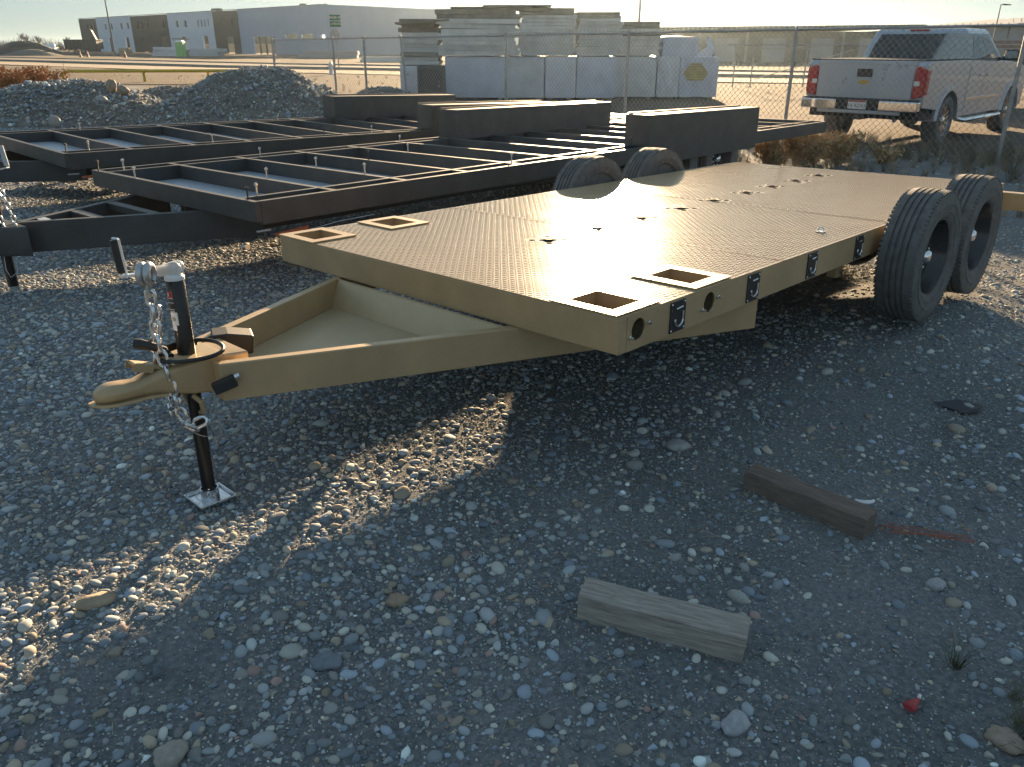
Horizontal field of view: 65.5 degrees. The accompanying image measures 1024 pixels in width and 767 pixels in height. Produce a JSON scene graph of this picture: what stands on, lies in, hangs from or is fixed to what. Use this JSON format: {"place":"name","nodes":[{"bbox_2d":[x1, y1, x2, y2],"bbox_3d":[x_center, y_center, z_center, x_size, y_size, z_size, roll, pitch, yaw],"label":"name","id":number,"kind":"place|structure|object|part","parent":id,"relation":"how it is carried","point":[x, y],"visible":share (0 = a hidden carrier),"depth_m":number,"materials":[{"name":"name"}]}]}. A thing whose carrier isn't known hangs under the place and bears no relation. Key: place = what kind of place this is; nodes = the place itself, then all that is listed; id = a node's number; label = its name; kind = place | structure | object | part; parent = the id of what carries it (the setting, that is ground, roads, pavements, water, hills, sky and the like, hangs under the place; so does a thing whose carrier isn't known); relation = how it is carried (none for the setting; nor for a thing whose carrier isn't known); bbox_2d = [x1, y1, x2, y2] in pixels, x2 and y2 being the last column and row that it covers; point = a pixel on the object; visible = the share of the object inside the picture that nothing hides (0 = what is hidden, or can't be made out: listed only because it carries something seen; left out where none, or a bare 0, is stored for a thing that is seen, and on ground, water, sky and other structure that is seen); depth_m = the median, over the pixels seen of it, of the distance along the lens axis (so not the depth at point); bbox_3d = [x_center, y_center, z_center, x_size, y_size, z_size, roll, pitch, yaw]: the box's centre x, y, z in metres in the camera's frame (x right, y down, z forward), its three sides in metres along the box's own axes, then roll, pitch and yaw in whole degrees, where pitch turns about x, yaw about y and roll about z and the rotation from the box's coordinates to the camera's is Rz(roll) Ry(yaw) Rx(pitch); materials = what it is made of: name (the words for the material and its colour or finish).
{"place":"outdoors","nodes":[
{"label":"outdoors","id":0,"kind":"place"},
{"bbox_2d":[170,38,189,54],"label":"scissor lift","id":1,"kind":"object","parent":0,"point":[186,44],"visible":0.35,"depth_m":125.63,"materials":[{"name":"grey metal"}]},
{"bbox_2d":[0,62,806,83],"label":"dirt track","id":2,"kind":"structure","parent":0,"point":[745,80],"depth_m":56.83,"materials":[{"name":"beige soil"}]},
{"bbox_2d":[0,58,807,74],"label":"road","id":3,"kind":"structure","parent":0,"point":[297,65],"depth_m":71.81,"materials":[{"name":"grey asphalt"}]},
{"bbox_2d":[417,66,445,93],"bbox_3d":[-2.438,-9.091,24.192,0.800,1.020,0.762,0,23,0],"label":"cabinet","id":4,"kind":"object","parent":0,"point":[430,78],"visible":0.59,"depth_m":23.82,"materials":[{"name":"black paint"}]},
{"bbox_3d":[-2.438,-8.965,23.882,0.700,0.870,0.030,0,23,0],"label":"door","id":5,"kind":"part","parent":4,"relation":"part of","materials":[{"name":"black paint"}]},
{"bbox_2d":[0,47,1023,766],"bbox_3d":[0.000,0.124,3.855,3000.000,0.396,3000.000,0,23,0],"label":"ground","id":6,"kind":"structure","parent":0,"point":[948,705],"depth_m":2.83,"materials":[{"name":"grey gravel"}]},
{"bbox_2d":[0,67,25,88],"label":"weed clump","id":7,"kind":"object","parent":6,"relation":"on","point":[7,80],"visible":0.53,"depth_m":23.74,"materials":[{"name":"brown plant"}]},
{"bbox_2d":[0,64,25,83],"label":"weed clump","id":8,"kind":"object","parent":6,"relation":"on","point":[2,68],"visible":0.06,"depth_m":25.60,"materials":[{"name":"brown plant"}]},
{"bbox_2d":[0,481,34,503],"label":"twig","id":9,"kind":"object","parent":6,"relation":"on","point":[14,493],"visible":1,"depth_m":2.97,"materials":[{"name":"brown wood"}]},
{"bbox_2d":[16,33,28,40],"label":"bare tree","id":10,"kind":"object","parent":6,"relation":"on","point":[22,37],"visible":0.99,"depth_m":196.84,"materials":[{"name":"grey plant"}]},
{"bbox_2d":[0,49,62,55],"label":"soil mound","id":11,"kind":"object","parent":6,"relation":"on","point":[30,52],"visible":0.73,"depth_m":124.79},
{"bbox_2d":[0,41,67,54],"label":"soil mound","id":12,"kind":"object","parent":6,"relation":"on","point":[10,47],"visible":0.48,"depth_m":128.13,"materials":[{"name":"soil"}]},
{"bbox_2d":[35,36,41,43],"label":"bare tree","id":13,"kind":"object","parent":6,"relation":"on","point":[38,39],"visible":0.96,"depth_m":212.73,"materials":[{"name":"grey plant"}]},
{"bbox_2d":[0,37,80,49],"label":"treeline","id":14,"kind":"object","parent":6,"relation":"on","point":[55,42],"visible":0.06,"depth_m":240.68,"materials":[{"name":"green plant"}]},
{"bbox_2d":[16,63,70,82],"bbox_3d":[-14.587,-9.381,24.799,1.626,1.115,1.237,10,25,23],"label":"weed clump","id":15,"kind":"object","parent":6,"relation":"on","point":[38,75],"visible":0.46,"depth_m":24.55,"materials":[{"name":"brown plant"}]},
{"bbox_2d":[44,44,59,50],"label":"pickup truck","id":16,"kind":"object","parent":6,"relation":"on","point":[54,46],"visible":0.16,"depth_m":141.11,"materials":[{"name":"white paint"}]},
{"bbox_2d":[48,115,61,128],"bbox_3d":[-9.240,-5.303,16.115,0.206,0.273,0.217,-1,23,-3],"label":"boulder","id":17,"kind":"object","parent":6,"relation":"on","point":[55,122],"visible":1,"depth_m":16.04,"materials":[{"name":"stone"}]},
{"bbox_2d":[62,29,103,54],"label":"dump trailer","id":18,"kind":"object","parent":6,"relation":"on","point":[94,42],"visible":0.98,"depth_m":137.20,"materials":[{"name":"metal"}]},
{"bbox_2d":[0,79,174,127],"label":"gravel mound","id":19,"kind":"object","parent":6,"relation":"on","point":[96,109],"visible":0.34,"depth_m":17.35,"materials":[{"name":"grey gravel"}]},
{"bbox_2d":[94,96,107,101],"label":"boulder","id":20,"kind":"object","parent":19,"relation":"on","point":[100,99],"visible":1,"depth_m":16.70,"materials":[{"name":"stone"}]},
{"bbox_2d":[106,79,116,92],"bbox_3d":[-8.534,-6.341,16.976,0.229,0.279,0.242,21,11,-30],"label":"boulder","id":21,"kind":"object","parent":19,"relation":"on","point":[111,85],"visible":1,"depth_m":16.90,"materials":[{"name":"stone"}]},
{"bbox_2d":[117,86,129,95],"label":"boulder","id":22,"kind":"object","parent":19,"relation":"on","point":[123,90],"visible":1,"depth_m":16.86,"materials":[{"name":"stone"}]},
{"bbox_2d":[58,482,129,525],"bbox_3d":[-1.528,0.440,2.931,0.013,0.024,0.305,12,26,25],"label":"twig","id":23,"kind":"object","parent":6,"relation":"on","point":[88,506],"visible":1,"depth_m":2.90,"materials":[{"name":"brown wood"}]},
{"bbox_2d":[74,591,116,610],"bbox_3d":[-1.284,0.671,2.459,0.118,0.044,0.060,-9,27,-27],"label":"river cobble","id":24,"kind":"object","parent":6,"relation":"on","point":[100,599],"visible":1,"depth_m":2.44,"materials":[{"name":"stone"}]},
{"bbox_2d":[104,0,116,55],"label":"light pole","id":25,"kind":"object","parent":6,"relation":"on","point":[114,54],"visible":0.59,"depth_m":118.97,"materials":[{"name":"metal"}]},
{"bbox_2d":[118,48,133,55],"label":"material pile","id":26,"kind":"object","parent":6,"relation":"on","point":[128,51],"visible":0.93,"depth_m":122.27,"materials":[{"name":"grey"}]},
{"bbox_2d":[62,69,237,81],"bbox_3d":[-16.787,-14.307,37.265,8.630,0.770,0.305,1,23,2],"label":"pipe barrier","id":27,"kind":"object","parent":6,"relation":"on","point":[144,71],"visible":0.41,"depth_m":37.08,"materials":[{"name":"brown metal"}]},
{"bbox_2d":[152,47,176,55],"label":"material pile","id":28,"kind":"object","parent":6,"relation":"on","point":[164,51],"visible":0.59,"depth_m":120.03,"materials":[{"name":"white"}]},
{"bbox_2d":[152,739,188,766],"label":"river cobble","id":29,"kind":"object","parent":6,"relation":"on","point":[172,753],"visible":1,"depth_m":1.93,"materials":[{"name":"stone"}]},
{"bbox_2d":[174,40,186,56],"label":"portable toilet","id":30,"kind":"object","parent":6,"relation":"on","point":[180,47],"visible":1,"depth_m":114.86,"materials":[{"name":"green plastic"}]},
{"bbox_2d":[175,43,182,55],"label":"door","id":31,"kind":"structure","parent":30,"relation":"in","point":[178,45],"depth_m":114.76,"materials":[{"name":"green plastic"}]},
{"bbox_2d":[189,48,227,55],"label":"material pile","id":32,"kind":"object","parent":6,"relation":"on","point":[206,51],"visible":0.89,"depth_m":120.85,"materials":[{"name":"white"}]},
{"bbox_2d":[167,67,337,122],"bbox_3d":[-6.241,-7.079,19.812,6.900,1.482,6.210,0,23,0],"label":"gravel mound","id":33,"kind":"object","parent":6,"relation":"on","point":[247,98],"visible":0.37,"depth_m":18.41,"materials":[{"name":"grey gravel"}]},
{"bbox_2d":[0,93,625,186],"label":"trailer frame","id":34,"kind":"object","parent":6,"relation":"on","point":[72,154],"visible":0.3,"depth_m":9.51,"materials":[{"name":"black paint"}]},
{"bbox_2d":[310,652,341,671],"bbox_3d":[-0.526,0.785,2.255,0.092,0.047,0.063,0,26,-6],"label":"river cobble","id":35,"kind":"object","parent":6,"relation":"on","point":[324,661],"visible":1,"depth_m":2.24,"materials":[{"name":"stone"}]},
{"bbox_2d":[78,3,574,54],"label":"warehouse","id":36,"kind":"structure","parent":6,"relation":"on","point":[247,31],"depth_m":148.57,"materials":[{"name":"grey concrete"}]},
{"bbox_2d":[298,51,358,57],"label":"material pile","id":37,"kind":"object","parent":6,"relation":"on","point":[328,54],"visible":0.68,"depth_m":102.61,"materials":[{"name":"grey concrete"}]},
{"bbox_2d":[328,61,333,74],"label":"fire hydrant","id":38,"kind":"object","parent":6,"relation":"on","point":[331,66],"visible":0.72,"depth_m":46.44,"materials":[{"name":"white paint"}]},
{"bbox_2d":[329,14,340,69],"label":"street sign","id":39,"kind":"object","parent":6,"relation":"on","point":[335,31],"visible":0.98,"depth_m":52.89,"materials":[{"name":"metal"}]},
{"bbox_2d":[360,57,400,61],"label":"material pile","id":40,"kind":"object","parent":6,"relation":"on","point":[379,59],"visible":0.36,"depth_m":80.86,"materials":[{"name":"white paint"}]},
{"bbox_2d":[358,86,403,93],"bbox_3d":[-3.689,-8.203,23.027,3.910,0.741,2.990,0,23,0],"label":"gravel mound","id":41,"kind":"object","parent":6,"relation":"on","point":[384,91],"visible":0.12,"depth_m":22.57,"materials":[{"name":"grey gravel"}]},
{"bbox_2d":[385,592,408,607],"bbox_3d":[-0.362,0.685,2.507,0.066,0.038,0.056,5,24,11],"label":"river cobble","id":42,"kind":"object","parent":6,"relation":"on","point":[396,600],"visible":1,"depth_m":2.50,"materials":[{"name":"stone"}]},
{"bbox_2d":[0,59,807,77],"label":"kerb","id":43,"kind":"structure","parent":6,"relation":"on","point":[397,69],"depth_m":61.17,"materials":[{"name":"concrete"}]},
{"bbox_2d":[0,56,808,72],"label":"kerb","id":44,"kind":"structure","parent":6,"relation":"on","point":[800,71],"depth_m":71.52,"materials":[{"name":"concrete"}]},
{"bbox_2d":[0,100,826,296],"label":"trailer frame","id":45,"kind":"object","parent":6,"relation":"on","point":[472,149],"visible":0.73,"depth_m":6.86,"materials":[{"name":"black paint"}]},
{"bbox_2d":[0,188,17,226],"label":"safety chain","id":46,"kind":"object","parent":45,"relation":"on","point":[11,216],"visible":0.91,"depth_m":5.04,"materials":[{"name":"metal"}]},
{"bbox_2d":[400,64,444,92],"bbox_3d":[-2.888,-10.055,26.473,1.387,1.051,2.686,0,23,0],"label":"wrapped bundle","id":47,"kind":"object","parent":6,"relation":"on","point":[412,88],"visible":0.23,"depth_m":25.24,"materials":[{"name":"white plastic"}]},
{"bbox_2d":[398,19,446,64],"bbox_3d":[-2.860,-11.129,25.966,1.381,1.317,2.424,0,23,0],"label":"panel stack","id":48,"kind":"object","parent":47,"relation":"on","point":[422,29],"visible":0.7,"depth_m":24.99,"materials":[{"name":"grey concrete"}]},
{"bbox_2d":[395,19,448,24],"bbox_3d":[-2.766,-11.549,25.490,1.671,0.153,2.250,0,23,0],"label":"plywood sheet","id":49,"kind":"object","parent":48,"relation":"on","point":[415,22],"visible":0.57,"depth_m":24.45,"materials":[{"name":"wood"}]},
{"bbox_2d":[445,55,504,99],"bbox_3d":[-1.161,-10.180,26.426,2.005,1.322,2.686,0,23,0],"label":"wrapped bundle","id":50,"kind":"object","parent":6,"relation":"on","point":[498,61],"visible":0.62,"depth_m":25.21,"materials":[{"name":"white plastic"}]},
{"bbox_2d":[435,9,520,55],"bbox_3d":[-1.052,-11.317,25.727,2.637,1.315,2.509,0,23,0],"label":"panel stack","id":51,"kind":"object","parent":50,"relation":"on","point":[477,21],"visible":0.84,"depth_m":24.63,"materials":[{"name":"grey concrete"}]},
{"bbox_2d":[450,5,551,10],"bbox_3d":[-0.335,-11.913,25.280,3.100,0.100,2.150,0,23,0],"label":"plywood sheet","id":52,"kind":"object","parent":51,"relation":"on","point":[517,7],"visible":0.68,"depth_m":24.35,"materials":[{"name":"wood"}]},
{"bbox_2d":[2,205,1023,766],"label":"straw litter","id":53,"kind":"object","parent":6,"relation":"on","point":[702,527],"visible":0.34,"depth_m":3.03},
{"bbox_2d":[507,55,543,99],"bbox_3d":[0.425,-10.177,26.424,1.252,1.322,2.682,0,23,0],"label":"wrapped bundle","id":54,"kind":"object","parent":6,"relation":"on","point":[540,79],"visible":0.74,"depth_m":25.22,"materials":[{"name":"white plastic"}]},
{"bbox_2d":[88,147,1023,510],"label":"flatbed trailer","id":55,"kind":"object","parent":6,"relation":"on","point":[648,245],"visible":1,"depth_m":3.76,"materials":[{"name":"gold metal"}]},
{"bbox_2d":[135,262,208,431],"bbox_3d":[-1.199,-0.116,2.775,0.194,0.631,0.118,17,28,34],"label":"safety chain","id":56,"kind":"object","parent":55,"relation":"hanging from","point":[146,274],"visible":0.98,"depth_m":2.74,"materials":[{"name":"metal"}]},
{"bbox_2d":[544,56,575,99],"bbox_3d":[1.534,-10.174,26.419,1.048,1.322,2.676,0,23,0],"label":"wrapped bundle","id":57,"kind":"object","parent":6,"relation":"on","point":[548,90],"visible":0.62,"depth_m":25.23,"materials":[{"name":"white plastic"}]},
{"bbox_2d":[518,8,577,55],"bbox_3d":[1.132,-11.345,25.751,1.883,1.363,2.410,0,23,0],"label":"panel stack","id":58,"kind":"object","parent":57,"relation":"on","point":[545,20],"visible":0.86,"depth_m":24.69,"materials":[{"name":"grey concrete"}]},
{"bbox_2d":[573,56,616,99],"bbox_3d":[2.679,-10.179,26.422,1.329,1.332,2.694,0,23,0],"label":"wrapped bundle","id":59,"kind":"object","parent":6,"relation":"on","point":[608,89],"visible":0.66,"depth_m":25.22,"materials":[{"name":"white plastic"}]},
{"bbox_2d":[573,12,623,55],"bbox_3d":[2.738,-11.315,25.824,1.532,1.244,2.325,0,23,0],"label":"panel stack","id":60,"kind":"object","parent":59,"relation":"on","point":[601,21],"visible":0.73,"depth_m":24.83,"materials":[{"name":"grey concrete"}]},
{"bbox_2d":[611,55,656,98],"bbox_3d":[3.990,-10.278,26.652,1.352,1.338,2.185,0,23,0],"label":"wrapped bundle","id":61,"kind":"object","parent":6,"relation":"on","point":[644,88],"visible":0.65,"depth_m":25.68,"materials":[{"name":"white plastic"}]},
{"bbox_2d":[618,21,663,55],"bbox_3d":[4.093,-11.337,26.204,1.410,0.996,2.212,0,23,0],"label":"panel stack","id":62,"kind":"object","parent":61,"relation":"on","point":[642,25],"visible":0.56,"depth_m":25.27,"materials":[{"name":"grey concrete"}]},
{"bbox_2d":[638,0,640,20],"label":"light pole","id":63,"kind":"object","parent":6,"relation":"on","point":[639,12],"visible":0.16,"depth_m":54.34,"materials":[{"name":"metal"}]},
{"bbox_2d":[270,18,1023,163],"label":"chain link fence","id":64,"kind":"object","parent":6,"relation":"on","point":[797,29],"visible":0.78,"depth_m":14.53,"materials":[{"name":"grey metal"}]},
{"bbox_2d":[577,577,750,662],"bbox_3d":[0.451,0.711,2.401,0.503,0.104,0.103,10,26,18],"label":"timber","id":65,"kind":"object","parent":6,"relation":"on","point":[714,632],"visible":0.99,"depth_m":2.36,"materials":[{"name":"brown wood"}]},
{"bbox_2d":[652,56,678,98],"bbox_3d":[5.014,-10.265,26.639,0.757,1.326,2.186,0,23,0],"label":"wrapped bundle","id":66,"kind":"object","parent":6,"relation":"on","point":[659,94],"visible":0.56,"depth_m":25.68,"materials":[{"name":"white plastic"}]},
{"bbox_2d":[666,439,690,451],"bbox_3d":[0.741,0.275,3.546,0.115,0.046,0.090,-2,26,-12],"label":"river cobble","id":67,"kind":"object","parent":6,"relation":"on","point":[674,445],"visible":1,"depth_m":3.52,"materials":[{"name":"stone"}]},
{"bbox_2d":[659,35,699,98],"bbox_3d":[5.392,-10.491,26.400,1.242,1.931,1.703,0,23,0],"label":"sign","id":68,"kind":"object","parent":6,"relation":"on","point":[681,40],"visible":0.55,"depth_m":25.44,"materials":[{"name":"white plastic"}]},
{"bbox_2d":[676,36,719,98],"bbox_3d":[6.024,-10.532,26.538,1.327,1.900,2.184,0,23,0],"label":"wrapped bundle","id":69,"kind":"object","parent":6,"relation":"on","point":[696,69],"visible":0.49,"depth_m":25.68,"materials":[{"name":"white plastic"}]},
{"bbox_2d":[721,709,751,736],"bbox_3d":[0.581,0.883,2.071,0.097,0.047,0.060,-11,25,-24],"label":"river cobble","id":70,"kind":"object","parent":6,"relation":"on","point":[735,722],"visible":1,"depth_m":2.06,"materials":[{"name":"stone"}]},
{"bbox_2d":[573,24,926,61],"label":"storage building","id":71,"kind":"structure","parent":6,"relation":"on","point":[758,38],"depth_m":82.66,"materials":[{"name":"beige painted metal siding"},{"name":"pale painted metal doors"}]},
{"bbox_2d":[713,38,737,61],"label":"roller door","id":72,"kind":"structure","parent":71,"relation":"in","point":[732,41],"depth_m":82.92,"materials":[{"name":"grey metal"}]},
{"bbox_2d":[761,38,786,61],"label":"roller door","id":73,"kind":"structure","parent":71,"relation":"in","point":[771,57],"depth_m":83.01,"materials":[{"name":"grey metal"}]},
{"bbox_2d":[809,38,834,61],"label":"roller door","id":74,"kind":"structure","parent":71,"relation":"in","point":[812,54],"depth_m":82.88,"materials":[{"name":"grey metal"}]},
{"bbox_2d":[857,38,872,57],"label":"roller door","id":75,"kind":"structure","parent":71,"relation":"in","point":[867,41],"depth_m":82.76,"materials":[{"name":"grey metal"}]},
{"bbox_2d":[753,140,795,164],"bbox_3d":[3.701,-3.310,11.409,0.586,0.414,0.780,19,29,37],"label":"dead shrub","id":76,"kind":"object","parent":6,"relation":"on","point":[767,148],"visible":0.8,"depth_m":11.30,"materials":[{"name":"brown plant"}]},
{"bbox_2d":[743,463,877,539],"bbox_3d":[1.137,0.451,3.080,0.099,0.100,0.503,-21,31,-39],"label":"timber","id":77,"kind":"object","parent":6,"relation":"on","point":[853,518],"visible":0.95,"depth_m":3.03,"materials":[{"name":"brown wood"}]},
{"bbox_2d":[781,129,843,165],"bbox_3d":[4.267,-3.382,11.441,0.844,0.528,0.754,-6,24,-15],"label":"dead shrub","id":78,"kind":"object","parent":6,"relation":"on","point":[811,147],"visible":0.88,"depth_m":11.36,"materials":[{"name":"brown plant"}]},
{"bbox_2d":[821,129,865,164],"bbox_3d":[4.735,-3.455,11.642,0.747,0.528,0.673,3,23,7],"label":"dead shrub","id":79,"kind":"object","parent":6,"relation":"on","point":[848,144],"visible":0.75,"depth_m":11.49,"materials":[{"name":"brown plant"}]},
{"bbox_2d":[855,499,874,503],"bbox_3d":[1.374,0.457,3.092,0.080,0.007,0.028,0,23,0],"label":"plastic scrap","id":80,"kind":"object","parent":6,"relation":"on","point":[866,501],"visible":0.98,"depth_m":3.09,"materials":[{"name":"white paint"}]},
{"bbox_2d":[729,44,1021,86],"bbox_3d":[16.466,-13.309,33.462,15.133,1.784,0.127,-1,23,-4],"label":"pipe fence","id":81,"kind":"object","parent":6,"relation":"on","point":[754,45],"visible":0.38,"depth_m":32.92,"materials":[{"name":"brown metal"}]},
{"bbox_2d":[862,139,905,163],"bbox_3d":[5.471,-3.393,11.708,0.575,0.331,0.580,18,29,36],"label":"dead shrub","id":82,"kind":"object","parent":6,"relation":"on","point":[883,153],"visible":0.95,"depth_m":11.69,"materials":[{"name":"brown plant"}]},
{"bbox_2d":[902,694,921,711],"bbox_3d":[1.087,0.858,2.151,0.079,0.022,0.036,-19,30,-38],"label":"red plastic scrap","id":83,"kind":"object","parent":6,"relation":"on","point":[911,705],"visible":1,"depth_m":2.13,"materials":[{"name":"red plastic"}]},
{"bbox_2d":[801,28,1023,143],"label":"pickup truck","id":84,"kind":"object","parent":6,"relation":"on","point":[863,67],"visible":0.83,"depth_m":13.84,"materials":[{"name":"silver metal"}]},
{"bbox_3d":[7.378,-6.163,14.552,1.637,0.408,0.136,21,31,40],"label":"rear window","id":85,"kind":"part","parent":84,"relation":"part of","materials":[{"name":"black glass"}]},
{"bbox_3d":[8.394,-5.349,14.415,0.043,0.800,0.800,21,31,40],"label":"rear door","id":86,"kind":"part","parent":84,"relation":"part of","materials":[{"name":"silver metal"}]},
{"bbox_3d":[8.360,-6.036,14.302,0.128,0.362,0.690,21,31,40],"label":"rear side window","id":87,"kind":"part","parent":84,"relation":"part of","materials":[{"name":"grey glass"}]},
{"bbox_3d":[8.886,-6.223,14.751,0.956,0.367,0.114,-17,29,-35],"label":"front side window","id":88,"kind":"part","parent":84,"relation":"part of","materials":[{"name":"grey glass"}]},
{"bbox_3d":[9.067,-5.623,15.061,0.042,0.800,1.105,21,31,40],"label":"front door","id":89,"kind":"part","parent":84,"relation":"part of","materials":[{"name":"silver metal"}]},
{"bbox_2d":[877,522,975,542],"bbox_3d":[1.511,0.546,2.917,0.332,0.021,0.074,6,24,14],"label":"baling twine","id":90,"kind":"object","parent":6,"relation":"on","point":[936,535],"visible":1,"depth_m":2.91,"materials":[{"name":"orange plastic"}]},
{"bbox_2d":[925,577,946,591],"bbox_3d":[1.410,0.669,2.650,0.069,0.042,0.061,7,24,16],"label":"river cobble","id":91,"kind":"object","parent":6,"relation":"on","point":[936,584],"visible":1,"depth_m":2.63,"materials":[{"name":"stone"}]},
{"bbox_2d":[872,18,1023,64],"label":"metal barn","id":92,"kind":"structure","parent":6,"relation":"on","point":[1009,33],"depth_m":73.51,"materials":[{"name":"grey metal"}]},
{"bbox_2d":[1004,49,1023,64],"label":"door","id":93,"kind":"structure","parent":92,"relation":"in","point":[1005,49],"depth_m":74.03,"materials":[{"name":"metal"}]},
{"bbox_2d":[933,399,982,413],"bbox_3d":[2.171,0.112,3.848,0.229,0.039,0.093,0,23,0],"label":"metal scrap","id":94,"kind":"object","parent":6,"relation":"on","point":[958,405],"visible":1,"depth_m":3.86,"materials":[{"name":"grey metal"}]},
{"bbox_2d":[923,624,1023,754],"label":"green weeds","id":95,"kind":"object","parent":6,"relation":"on","point":[956,666],"visible":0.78,"depth_m":2.19,"materials":[{"name":"green plant"}]},
{"bbox_2d":[945,376,1015,435],"bbox_3d":[2.263,0.110,3.821,0.682,0.102,0.129,-18,29,-36],"label":"twig","id":96,"kind":"object","parent":6,"relation":"on","point":[976,407],"visible":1,"depth_m":3.82,"materials":[{"name":"brown wood"}]},
{"bbox_2d":[993,4,1010,41],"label":"light pole","id":97,"kind":"object","parent":6,"relation":"on","point":[998,18],"visible":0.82,"depth_m":68.16,"materials":[{"name":"metal"}]},
{"bbox_2d":[983,724,1023,755],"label":"river cobble","id":98,"kind":"object","parent":6,"relation":"on","point":[993,736],"visible":0.98,"depth_m":2.02,"materials":[{"name":"stone"}]},
{"bbox_2d":[0,0,1023,45],"label":"sky","id":99,"kind":"structure","parent":0,"point":[55,20],"materials":[{"name":"white"}]}
]}

